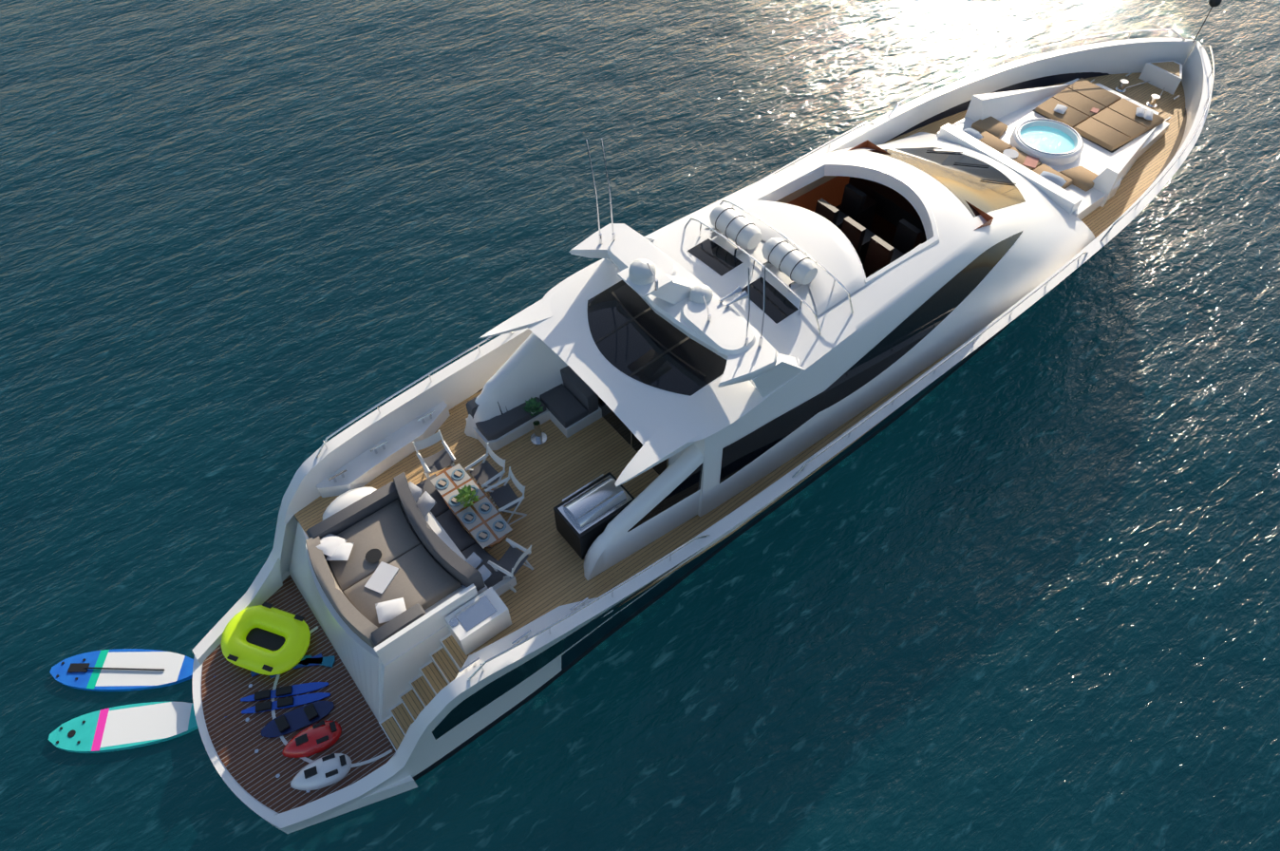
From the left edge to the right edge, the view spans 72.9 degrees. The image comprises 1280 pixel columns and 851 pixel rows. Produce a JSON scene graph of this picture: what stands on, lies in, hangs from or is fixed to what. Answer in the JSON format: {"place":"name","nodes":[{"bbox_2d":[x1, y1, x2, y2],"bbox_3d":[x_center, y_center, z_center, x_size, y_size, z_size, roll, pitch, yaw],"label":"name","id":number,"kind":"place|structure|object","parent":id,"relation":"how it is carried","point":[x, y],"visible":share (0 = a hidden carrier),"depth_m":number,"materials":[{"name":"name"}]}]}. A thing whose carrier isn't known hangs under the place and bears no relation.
{"place":"outdoors","nodes":[
{"label":"outdoors","id":0,"kind":"place"},
{"bbox_2d":[295,720,337,746],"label":"grip pads","id":1,"kind":"object","parent":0,"point":[301,740],"visible":0.92,"depth_m":17.98,"materials":[{"name":"black rubber"}]},
{"bbox_2d":[303,752,346,778],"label":"grip pads","id":2,"kind":"object","parent":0,"point":[310,772],"visible":0.94,"depth_m":17.57,"materials":[{"name":"black rubber"}]},
{"bbox_2d":[435,466,507,546],"bbox_3d":[-3.647,1.722,18.677,0.800,0.060,2.320,-32,58,-22],"label":"dining table","id":3,"kind":"object","parent":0,"point":[498,540],"visible":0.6,"depth_m":18.55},
{"bbox_2d":[187,297,1045,850],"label":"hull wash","id":4,"kind":"object","parent":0,"point":[586,656],"depth_m":20.43,"materials":[{"name":"white liquid"}]},
{"bbox_2d":[0,0,1279,850],"bbox_3d":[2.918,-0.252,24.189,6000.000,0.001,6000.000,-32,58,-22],"label":"sea","id":5,"kind":"structure","parent":0,"point":[1014,584],"depth_m":23.94,"materials":[{"name":"liquid"}]},
{"bbox_2d":[49,648,193,691],"bbox_3d":[-11.607,5.517,19.584,3.350,0.199,0.950,-1,52,0],"label":"paddleboard","id":6,"kind":"object","parent":5,"relation":"on","point":[124,669],"visible":0.92,"depth_m":19.51,"materials":[{"name":"blue"}]},
{"bbox_2d":[48,701,198,752],"bbox_3d":[-11.040,6.528,18.813,3.350,0.170,0.950,-7,52,-5],"label":"paddleboard","id":7,"kind":"object","parent":5,"relation":"on","point":[123,727],"visible":0.92,"depth_m":18.74,"materials":[{"name":"teal"}]},
{"bbox_2d":[192,37,1212,831],"bbox_3d":[4.667,-2.444,23.617,33.550,5.600,7.860,-32,58,-22],"label":"hull","id":8,"kind":"object","parent":5,"relation":"on","point":[457,714],"visible":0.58,"depth_m":19.92,"materials":[{"name":"white paint"}]},
{"bbox_2d":[192,570,418,833],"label":"swim platform","id":9,"kind":"structure","parent":8,"relation":"attached to","point":[262,810],"depth_m":17.76,"materials":[{"name":"white"}]},
{"bbox_2d":[201,574,395,812],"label":"swim platform deck","id":10,"kind":"structure","parent":9,"relation":"on","point":[237,740],"depth_m":18.43,"materials":[{"name":"brown wood"}]},
{"bbox_2d":[220,604,310,675],"bbox_3d":[-8.344,4.771,19.327,1.450,0.437,1.997,-67,76,-36],"label":"towable tube","id":11,"kind":"object","parent":10,"relation":"on","point":[289,654],"visible":0.96,"depth_m":19.13,"materials":[{"name":"green plastic"}]},
{"bbox_2d":[226,602,304,671],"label":"towable deck","id":12,"kind":"structure","parent":11,"relation":"attached to","point":[265,639],"depth_m":19.36,"materials":[{"name":"plastic"}]},
{"bbox_2d":[244,683,310,792],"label":"deck lights","id":13,"kind":"object","parent":10,"relation":"on","point":[257,750],"visible":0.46,"depth_m":18.04,"materials":[{"name":"silver metal"}]},
{"bbox_2d":[240,681,330,713],"bbox_3d":[-7.663,5.878,18.732,1.888,0.035,0.480,-10,53,-8],"label":"water skis","id":14,"kind":"object","parent":10,"relation":"on","point":[303,699],"visible":0.73,"depth_m":18.73,"materials":[{"name":"blue plastic"}]},
{"bbox_2d":[253,685,319,733],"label":"foot bindings","id":15,"kind":"object","parent":14,"relation":"on","point":[283,724],"visible":1,"depth_m":18.55,"materials":[{"name":"black plastic"}]},
{"bbox_2d":[250,653,335,677],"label":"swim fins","id":16,"kind":"object","parent":10,"relation":"on","point":[315,660],"visible":0.4,"depth_m":19.20,"materials":[{"name":"rubber"}]},
{"bbox_2d":[261,700,334,737],"bbox_3d":[-7.281,6.246,18.441,1.520,0.040,0.460,-19,55,-15],"label":"wakeboard","id":17,"kind":"object","parent":10,"relation":"on","point":[297,719],"visible":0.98,"depth_m":18.42,"materials":[{"name":"blue plastic"}]},
{"bbox_2d":[282,719,341,757],"bbox_3d":[-6.865,6.543,18.070,1.215,0.260,0.661,-32,58,-22],"label":"underwater scooter","id":18,"kind":"object","parent":10,"relation":"on","point":[309,747],"visible":0.88,"depth_m":18.00,"materials":[{"name":"red paint"}]},
{"bbox_2d":[290,752,351,790],"bbox_3d":[-6.519,7.065,17.662,1.204,0.260,0.678,-32,58,-22],"label":"underwater scooter","id":19,"kind":"object","parent":10,"relation":"on","point":[317,781],"visible":0.85,"depth_m":17.59,"materials":[{"name":"white paint"}]},
{"bbox_2d":[271,625,392,767],"bbox_3d":[-6.939,6.098,18.584,1.730,0.001,3.578,-32,58,-22],"label":"platform inlay","id":20,"kind":"object","parent":10,"relation":"on","point":[285,742],"visible":0.48,"depth_m":18.03,"materials":[{"name":"white"}]},
{"bbox_2d":[294,72,1185,655],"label":"teak deck","id":21,"kind":"structure","parent":8,"relation":"in","point":[555,469],"depth_m":20.03,"materials":[{"name":"brown wood"}]},
{"bbox_2d":[322,486,376,520],"bbox_3d":[-6.409,1.789,19.263,1.500,0.473,0.989,-32,58,-22],"label":"quarter locker","id":22,"kind":"object","parent":21,"relation":"on","point":[343,500],"visible":0.35,"depth_m":19.14,"materials":[{"name":"white plastic"}]},
{"bbox_2d":[288,497,488,721],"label":"transom block","id":23,"kind":"structure","parent":21,"relation":"on","point":[382,687],"depth_m":17.78,"materials":[{"name":"white"}]},
{"bbox_2d":[305,498,461,648],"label":"sunpad cushions","id":24,"kind":"object","parent":23,"relation":"on","point":[423,578],"visible":0.83,"depth_m":17.61,"materials":[{"name":"beige fabric"}]},
{"bbox_2d":[365,548,381,563],"bbox_3d":[-5.468,2.695,17.822,0.340,0.070,0.331,-32,58,-22],"label":"sunpad bowl","id":25,"kind":"object","parent":24,"relation":"on","point":[372,555],"visible":1,"depth_m":17.79,"materials":[{"name":"black plastic"}]},
{"bbox_2d":[316,481,436,622],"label":"pillows","id":26,"kind":"object","parent":24,"relation":"on","point":[332,547],"visible":0.71,"depth_m":17.75,"materials":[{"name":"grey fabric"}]},
{"bbox_2d":[364,561,399,594],"bbox_3d":[-5.219,3.081,17.540,0.420,0.040,0.620,19,54,14],"label":"sunpad towel","id":27,"kind":"object","parent":24,"relation":"on","point":[381,578],"visible":0.93,"depth_m":17.52,"materials":[{"name":"white fabric"}]},
{"bbox_2d":[378,633,469,751],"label":"stair risers","id":28,"kind":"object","parent":23,"relation":"attached to","point":[423,675],"depth_m":17.75,"materials":[{"name":"white plastic"}]},
{"bbox_2d":[380,635,468,750],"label":"stair treads","id":29,"kind":"object","parent":28,"relation":"attached to","point":[423,690],"visible":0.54,"depth_m":17.72,"materials":[{"name":"brown wood"}]},
{"bbox_2d":[413,429,455,477],"bbox_3d":[-4.604,0.791,19.653,0.700,1.103,0.701,-27,57,-19],"label":"dining chair","id":30,"kind":"object","parent":21,"relation":"on","point":[442,459],"visible":0.83,"depth_m":19.58,"materials":[{"name":"white"}]},
{"bbox_2d":[373,575,516,665],"bbox_3d":[-4.051,2.686,18.216,2.718,1.000,4.435,-7,52,-6],"label":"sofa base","id":31,"kind":"object","parent":21,"relation":"on","point":[417,631],"visible":0.27,"depth_m":17.09,"materials":[{"name":"white plastic"}]},
{"bbox_2d":[306,471,508,646],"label":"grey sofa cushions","id":32,"kind":"object","parent":31,"relation":"on","point":[452,562],"visible":0.83,"depth_m":18.11,"materials":[{"name":"grey fabric"}]},
{"bbox_2d":[449,595,497,631],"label":"countertop","id":33,"kind":"structure","parent":31,"relation":"on","point":[476,612],"depth_m":17.14,"materials":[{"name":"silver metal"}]},
{"bbox_2d":[460,551,491,588],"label":"striped pillows","id":34,"kind":"object","parent":31,"relation":"on","point":[474,559],"visible":0.35,"depth_m":17.76,"materials":[{"name":"white fabric"}]},
{"bbox_2d":[316,400,613,678],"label":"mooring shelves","id":35,"kind":"object","parent":21,"relation":"on","point":[365,467],"visible":0.5,"depth_m":19.75,"materials":[{"name":"white plastic"}]},
{"bbox_2d":[464,442,505,501],"bbox_3d":[-3.420,1.088,19.421,0.701,1.103,0.700,-36,60,-25],"label":"dining chair","id":36,"kind":"object","parent":21,"relation":"on","point":[485,474],"visible":0.81,"depth_m":19.38,"materials":[{"name":"white"}]},
{"bbox_2d":[484,466,527,525],"bbox_3d":[-2.923,1.587,19.032,0.701,1.103,0.700,-29,57,-21],"label":"dining chair","id":37,"kind":"object","parent":21,"relation":"on","point":[505,498],"visible":0.98,"depth_m":19.01,"materials":[{"name":"white"}]},
{"bbox_2d":[487,538,533,592],"bbox_3d":[-2.662,2.856,18.041,0.700,1.102,0.700,26,56,19],"label":"dining chair","id":38,"kind":"object","parent":21,"relation":"on","point":[513,559],"visible":0.92,"depth_m":18.05,"materials":[{"name":"white"}]},
{"bbox_2d":[464,290,567,438],"bbox_3d":[-2.720,-1.381,20.198,3.400,2.920,0.970,-32,58,-22],"label":"aft buttress port","id":39,"kind":"object","parent":21,"relation":"on","point":[533,365],"visible":0.54,"depth_m":20.22,"materials":[{"name":"white paint"}]},
{"bbox_2d":[466,365,598,440],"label":"sofa cushions","id":40,"kind":"object","parent":21,"relation":"on","point":[574,399],"visible":0.52,"depth_m":20.55,"materials":[{"name":"grey fabric"}]},
{"bbox_2d":[522,396,544,415],"bbox_3d":[-2.475,-0.408,20.163,0.462,0.398,0.468,-32,58,-22],"label":"potted plant","id":41,"kind":"object","parent":21,"relation":"on","point":[533,404],"visible":1,"depth_m":20.10,"materials":[{"name":"green plant"}]},
{"bbox_2d":[465,407,602,450],"bbox_3d":[-2.544,-0.181,20.885,2.730,0.320,1.770,-32,58,-22],"label":"sofa base","id":42,"kind":"object","parent":21,"relation":"on","point":[511,436],"visible":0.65,"depth_m":20.64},
{"bbox_2d":[530,420,546,445],"bbox_3d":[-2.413,0.132,20.451,0.400,0.620,0.400,-32,58,-22],"label":"side table","id":43,"kind":"object","parent":21,"relation":"on","point":[538,437],"visible":1,"depth_m":20.57,"materials":[{"name":"silver metal"}]},
{"bbox_2d":[553,471,634,559],"bbox_3d":[-0.957,1.951,18.853,1.500,0.900,0.950,-32,58,-22],"label":"bar cabinet","id":44,"kind":"object","parent":21,"relation":"on","point":[581,543],"visible":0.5,"depth_m":18.43,"materials":[{"name":"black metal"}]},
{"bbox_2d":[557,473,632,533],"bbox_3d":[-0.973,1.582,18.412,1.400,0.251,0.850,-32,58,-22],"label":"bbq grill","id":45,"kind":"object","parent":44,"relation":"on","point":[592,505],"visible":1,"depth_m":18.31,"materials":[{"name":"silver metal"}]},
{"bbox_2d":[583,422,704,580],"bbox_3d":[0.068,1.413,18.017,3.400,2.920,0.970,-32,58,-22],"label":"buttress","id":46,"kind":"object","parent":21,"relation":"on","point":[615,541],"visible":0.83,"depth_m":17.77,"materials":[{"name":"white paint"}]},
{"bbox_2d":[627,463,702,531],"bbox_3d":[0.721,1.280,17.825,2.355,1.308,0.001,-28,57,-20],"label":"window","id":47,"kind":"structure","parent":46,"relation":"attached to","point":[688,485],"depth_m":18.07,"materials":[{"name":"black glass"}]},
{"bbox_2d":[527,131,1094,517],"bbox_3d":[4.628,-3.840,21.779,14.850,3.456,6.804,-32,58,-22],"label":"deckhouse","id":48,"kind":"object","parent":21,"relation":"on","point":[1054,236],"visible":0.62,"depth_m":19.60,"materials":[{"name":"white paint"}]},
{"bbox_2d":[597,395,669,468],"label":"saloon door frames","id":49,"kind":"structure","parent":48,"relation":"attached to","point":[668,462],"depth_m":20.13,"materials":[{"name":"black metal"}]},
{"bbox_2d":[599,396,666,474],"bbox_3d":[-0.176,-0.106,19.698,0.020,2.000,2.600,-32,58,-22],"label":"glass door","id":50,"kind":"structure","parent":49,"relation":"in","point":[614,422],"depth_m":20.41,"materials":[{"name":"black glass"}]},
{"bbox_2d":[587,280,726,395],"bbox_3d":[0.187,-1.918,18.564,2.150,0.192,3.541,-32,58,-22],"label":"skylight glass","id":51,"kind":"object","parent":48,"relation":"attached to","point":[630,348],"visible":0.75,"depth_m":18.39,"materials":[{"name":"black glass"}]},
{"bbox_2d":[594,291,706,376],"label":"skylight mullions","id":52,"kind":"object","parent":51,"relation":"attached to","point":[651,336],"visible":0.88,"depth_m":18.45,"materials":[{"name":"brown metal"}]},
{"bbox_2d":[569,223,804,397],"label":"radar arch","id":53,"kind":"structure","parent":48,"relation":"attached to","point":[765,368],"depth_m":17.67,"materials":[{"name":"white plastic"}]},
{"bbox_2d":[628,258,713,303],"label":"satellite domes","id":54,"kind":"structure","parent":53,"relation":"on","point":[640,272],"depth_m":17.25,"materials":[{"name":"white plastic"}]},
{"bbox_2d":[585,138,765,347],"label":"antennas","id":55,"kind":"object","parent":53,"relation":"on","point":[738,290],"visible":0.9,"depth_m":17.48,"materials":[{"name":"white metal"}]},
{"bbox_2d":[687,238,798,323],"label":"roof hatches","id":56,"kind":"object","parent":48,"relation":"on","point":[720,260],"visible":0.44,"depth_m":19.23,"materials":[{"name":"black glass"}]},
{"bbox_2d":[683,199,853,335],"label":"life raft cradle rails","id":57,"kind":"object","parent":48,"relation":"on","point":[739,251],"visible":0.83,"depth_m":19.27,"materials":[{"name":"silver metal"}]},
{"bbox_2d":[709,205,817,284],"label":"life raft canisters","id":58,"kind":"object","parent":57,"relation":"on","point":[804,272],"visible":0.98,"depth_m":19.14,"materials":[{"name":"white plastic"}]},
{"bbox_2d":[715,207,809,281],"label":"straps","id":59,"kind":"object","parent":58,"relation":"attached to","point":[771,250],"visible":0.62,"depth_m":19.20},
{"bbox_2d":[704,200,866,315],"bbox_3d":[3.553,-4.181,19.968,2.222,0.334,3.772,-32,58,-22],"label":"sliding sunroof","id":60,"kind":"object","parent":48,"relation":"on","point":[825,244],"depth_m":19.79,"materials":[{"name":"white"}]},
{"bbox_2d":[719,352,894,483],"bbox_3d":[3.822,-0.332,19.192,5.204,1.256,0.080,-30,58,-21],"label":"side window","id":61,"kind":"structure","parent":48,"relation":"attached to","point":[740,454],"depth_m":18.74,"materials":[{"name":"black glass"}]},
{"bbox_2d":[752,162,939,285],"bbox_3d":[5.194,-5.126,20.855,3.429,0.481,3.871,-32,58,-22],"label":"sunroof frame","id":62,"kind":"object","parent":48,"relation":"on","point":[906,190],"visible":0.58,"depth_m":21.36,"materials":[{"name":"white plastic"}]},
{"bbox_2d":[776,140,993,278],"bbox_3d":[5.512,-4.636,21.890,4.600,1.820,4.100,-32,58,-22],"label":"helm interior","id":63,"kind":"object","parent":48,"relation":"attached to","point":[879,226],"visible":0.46,"depth_m":22.29,"materials":[{"name":"brown wood"}]},
{"bbox_2d":[791,230,1022,420],"bbox_3d":[6.656,-2.453,20.258,8.619,1.372,0.428,-35,60,-24],"label":"upper side window","id":64,"kind":"structure","parent":48,"relation":"attached to","point":[921,322],"depth_m":20.07,"materials":[{"name":"black glass"}]},
{"bbox_2d":[867,147,1025,217],"bbox_3d":[8.423,-6.711,22.953,3.496,1.191,3.478,-32,58,-22],"label":"windshield","id":65,"kind":"object","parent":48,"relation":"on","point":[964,183],"visible":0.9,"depth_m":22.74,"materials":[{"name":"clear glass"}]},
{"bbox_2d":[926,150,1016,184],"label":"windshield wipers","id":66,"kind":"object","parent":65,"relation":"on","point":[971,164],"visible":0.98,"depth_m":23.58,"materials":[{"name":"black plastic"}]},
{"bbox_2d":[936,77,1169,220],"bbox_3d":[12.684,-8.723,25.823,6.050,1.250,5.000,-32,58,-22],"label":"foredeck seating structure","id":67,"kind":"object","parent":21,"relation":"on","point":[1011,109],"visible":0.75,"depth_m":25.27,"materials":[{"name":"white plastic"}]},
{"bbox_2d":[962,128,1067,187],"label":"pillows","id":68,"kind":"object","parent":67,"relation":"on","point":[1059,180],"visible":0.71,"depth_m":24.18,"materials":[{"name":"white fabric"}]},
{"bbox_2d":[1010,118,1083,165],"bbox_3d":[11.965,-8.272,25.585,2.040,0.570,2.040,-32,58,-22],"label":"hot tub","id":69,"kind":"object","parent":67,"relation":"on","point":[1047,159],"visible":0.5,"depth_m":25.20,"materials":[{"name":"white plastic"}]},
{"bbox_2d":[1016,118,1081,154],"bbox_3d":[11.965,-8.451,25.357,1.800,0.038,1.800,-32,58,-22],"label":"hot tub rim","id":70,"kind":"object","parent":69,"relation":"attached to","point":[1044,152],"visible":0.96,"depth_m":25.34,"materials":[{"name":"white plastic"}]},
{"bbox_2d":[1002,107,1099,168],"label":"throw pillows","id":71,"kind":"object","parent":67,"relation":"on","point":[1030,161],"visible":0.94,"depth_m":24.93,"materials":[{"name":"pink"}]},
{"bbox_2d":[971,77,1164,191],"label":"sun pad cushions","id":72,"kind":"object","parent":67,"relation":"on","point":[1115,122],"visible":0.88,"depth_m":26.05,"materials":[{"name":"beige fabric"}]},
{"bbox_2d":[1053,104,1153,120],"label":"pillows","id":73,"kind":"object","parent":72,"relation":"on","point":[1147,115],"visible":1,"depth_m":26.19,"materials":[{"name":"white fabric"}]},
{"bbox_2d":[1032,109,1137,152],"bbox_3d":[13.961,-9.466,26.504,2.600,0.010,2.800,-32,58,-22],"label":"sunbed base","id":74,"kind":"object","parent":67,"relation":"on","point":[1116,149],"visible":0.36,"depth_m":25.63,"materials":[{"name":"brown wood"}]},
{"bbox_2d":[1090,72,1179,122],"bbox_3d":[16.140,-10.744,27.654,2.167,0.350,2.750,-32,58,-22],"label":"anchor gear","id":75,"kind":"object","parent":21,"relation":"on","point":[1121,87],"visible":0.88,"depth_m":27.57,"materials":[{"name":"silver metal"}]},
{"bbox_2d":[1094,60,1182,114],"bbox_3d":[16.201,-10.821,27.632,2.900,0.580,2.400,-32,58,-22],"label":"bow seat","id":76,"kind":"object","parent":21,"relation":"on","point":[1160,78],"visible":0.43,"depth_m":27.77,"materials":[{"name":"white"}]},
{"bbox_2d":[315,28,1214,679],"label":"bulwark rails","id":77,"kind":"object","parent":8,"relation":"on","point":[517,642],"visible":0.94,"depth_m":20.26,"materials":[{"name":"silver metal"}]},
{"bbox_2d":[1192,0,1222,42],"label":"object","id":78,"kind":"object","parent":8,"relation":"on","point":[1214,3],"visible":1,"depth_m":26.69,"materials":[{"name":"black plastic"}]},
{"bbox_2d":[1020,126,1074,153],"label":"water","id":79,"kind":"structure","parent":0,"point":[1047,140],"depth_m":25.51,"materials":[{"name":"blue liquid"}]},
{"bbox_2d":[1150,61,1179,75],"bbox_3d":[17.014,-11.509,27.790,0.630,0.012,1.000,-32,58,-22],"label":"teak bow seat","id":80,"kind":"object","parent":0,"point":[1173,67],"visible":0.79,"depth_m":27.76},
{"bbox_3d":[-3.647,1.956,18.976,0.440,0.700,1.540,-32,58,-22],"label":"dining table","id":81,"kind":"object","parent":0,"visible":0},
{"bbox_2d":[452,484,479,507],"bbox_3d":[-3.693,1.533,18.544,0.512,0.382,0.520,-32,58,-22],"label":"table plant","id":82,"kind":"object","parent":81,"relation":"on","point":[465,491],"visible":1,"depth_m":18.48,"materials":[{"name":"green plant"}]},
{"bbox_2d":[430,463,512,548],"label":"place mats","id":83,"kind":"object","parent":81,"relation":"on","point":[478,520],"visible":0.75,"depth_m":18.57,"materials":[{"name":"grey"}]},
{"bbox_2d":[435,469,506,542],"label":"plates","id":84,"kind":"object","parent":83,"relation":"on","point":[473,519],"visible":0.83,"depth_m":18.54,"materials":[{"name":"blue"}]},
{"bbox_2d":[437,470,503,538],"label":"napkins","id":85,"kind":"object","parent":84,"relation":"on","point":[469,517],"visible":0.81,"depth_m":18.54,"materials":[{"name":"beige fabric"}]}
]}

